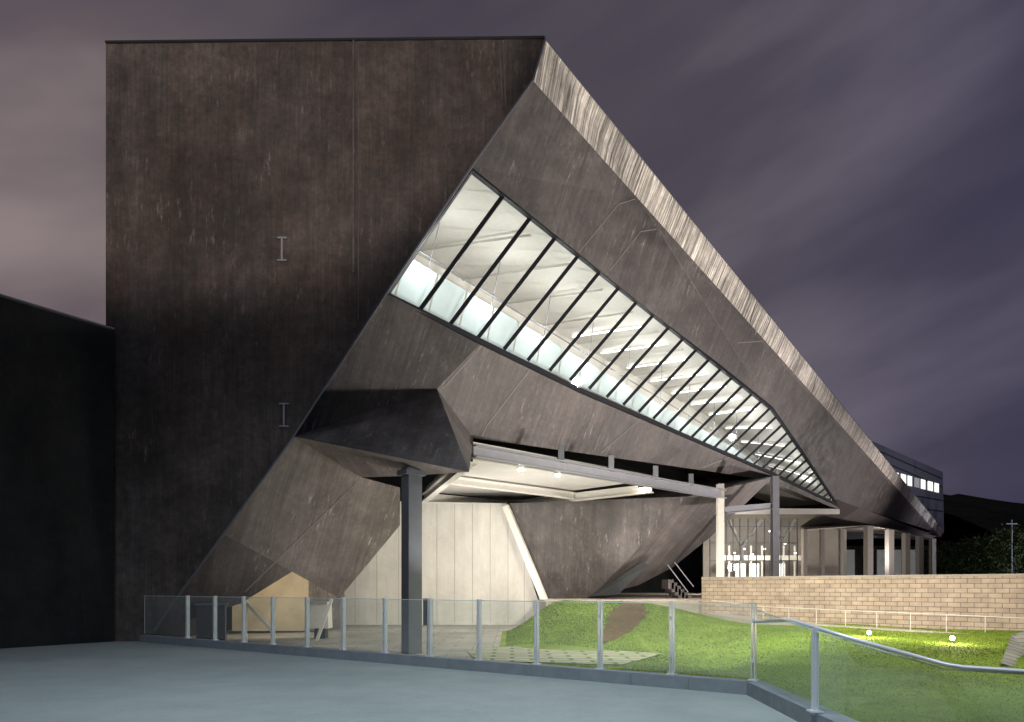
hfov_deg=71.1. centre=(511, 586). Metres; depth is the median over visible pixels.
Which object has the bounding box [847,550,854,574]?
window
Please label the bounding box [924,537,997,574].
broadleaf tree
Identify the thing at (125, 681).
terrace
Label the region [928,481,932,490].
window
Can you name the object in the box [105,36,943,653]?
museum building
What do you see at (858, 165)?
sky
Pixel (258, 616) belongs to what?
steel brace
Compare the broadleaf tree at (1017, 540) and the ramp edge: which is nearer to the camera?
the ramp edge
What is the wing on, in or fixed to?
on the plaza
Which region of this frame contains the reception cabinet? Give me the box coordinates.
[194,603,227,639]
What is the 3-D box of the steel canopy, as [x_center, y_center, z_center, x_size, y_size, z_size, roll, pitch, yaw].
[3.237,-2.650,35.231,21.894,6.700,10.728,0,0,-43]
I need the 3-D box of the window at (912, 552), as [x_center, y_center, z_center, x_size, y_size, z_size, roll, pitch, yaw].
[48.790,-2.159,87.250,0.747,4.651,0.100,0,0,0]
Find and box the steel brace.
[246,599,332,640]
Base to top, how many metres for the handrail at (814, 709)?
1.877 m
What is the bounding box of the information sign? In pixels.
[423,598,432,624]
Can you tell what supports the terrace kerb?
on the courtyard
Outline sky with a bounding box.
[0,0,1023,502]
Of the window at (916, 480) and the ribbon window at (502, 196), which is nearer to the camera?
the ribbon window at (502, 196)
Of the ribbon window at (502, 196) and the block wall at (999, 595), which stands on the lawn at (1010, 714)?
the block wall at (999, 595)
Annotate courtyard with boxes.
[185,625,517,658]
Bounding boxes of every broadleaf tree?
[924,531,1023,573]
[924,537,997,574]
[936,523,1023,573]
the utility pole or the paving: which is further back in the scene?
the utility pole
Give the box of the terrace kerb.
[139,635,858,721]
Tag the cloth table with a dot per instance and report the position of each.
(317, 611)
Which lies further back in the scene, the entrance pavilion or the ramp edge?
the entrance pavilion
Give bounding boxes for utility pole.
[1006,520,1016,573]
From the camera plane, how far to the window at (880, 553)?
87.20 m
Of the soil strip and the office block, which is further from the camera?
the office block
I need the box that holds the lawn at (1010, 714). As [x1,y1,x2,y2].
[499,602,1023,721]
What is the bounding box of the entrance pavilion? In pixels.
[702,508,846,576]
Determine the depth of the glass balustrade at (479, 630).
14.33 m
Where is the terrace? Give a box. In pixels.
[0,641,796,721]
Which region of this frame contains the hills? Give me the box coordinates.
[847,494,1023,573]
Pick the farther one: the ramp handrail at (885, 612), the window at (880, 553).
the window at (880, 553)
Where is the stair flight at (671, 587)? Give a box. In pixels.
[662,562,693,597]
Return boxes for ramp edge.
[707,613,967,633]
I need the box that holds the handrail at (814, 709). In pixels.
[752,609,1023,714]
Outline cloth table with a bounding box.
[310,602,332,638]
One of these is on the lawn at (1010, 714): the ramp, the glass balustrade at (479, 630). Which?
the ramp
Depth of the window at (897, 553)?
87.20 m
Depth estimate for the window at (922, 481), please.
86.52 m
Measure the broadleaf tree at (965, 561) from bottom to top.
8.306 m
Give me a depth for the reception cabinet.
21.54 m
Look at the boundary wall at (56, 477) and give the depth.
19.60 m
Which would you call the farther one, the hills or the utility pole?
the hills
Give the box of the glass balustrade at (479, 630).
[144,595,759,681]
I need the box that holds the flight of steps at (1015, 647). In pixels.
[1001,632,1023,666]
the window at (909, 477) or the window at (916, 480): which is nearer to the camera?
the window at (909, 477)
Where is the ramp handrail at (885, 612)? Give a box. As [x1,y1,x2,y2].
[712,600,1023,631]
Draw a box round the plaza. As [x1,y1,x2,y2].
[536,592,701,613]
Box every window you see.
[387,168,837,505]
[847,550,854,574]
[877,550,884,574]
[894,550,900,574]
[901,474,905,482]
[908,476,911,485]
[910,550,914,574]
[914,477,918,487]
[921,479,924,488]
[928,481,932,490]
[934,483,938,492]
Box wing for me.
[800,500,936,575]
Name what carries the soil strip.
on the lawn at (1010, 714)
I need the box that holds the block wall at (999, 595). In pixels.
[701,574,1023,630]
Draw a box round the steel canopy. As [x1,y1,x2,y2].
[422,442,778,576]
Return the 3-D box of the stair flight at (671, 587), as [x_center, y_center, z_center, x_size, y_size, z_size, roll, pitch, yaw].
[8.861,-0.001,37.985,1.614,2.585,1.630,0,0,0]
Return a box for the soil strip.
[603,603,647,643]
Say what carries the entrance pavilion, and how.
attached to the museum building
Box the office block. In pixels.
[795,441,943,539]
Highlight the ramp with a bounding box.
[716,613,939,630]
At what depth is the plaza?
33.40 m
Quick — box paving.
[467,646,661,664]
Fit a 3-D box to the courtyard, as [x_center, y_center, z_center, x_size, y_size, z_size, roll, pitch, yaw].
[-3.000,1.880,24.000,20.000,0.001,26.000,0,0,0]
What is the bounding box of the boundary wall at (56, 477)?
[0,294,113,648]
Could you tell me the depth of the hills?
368.51 m

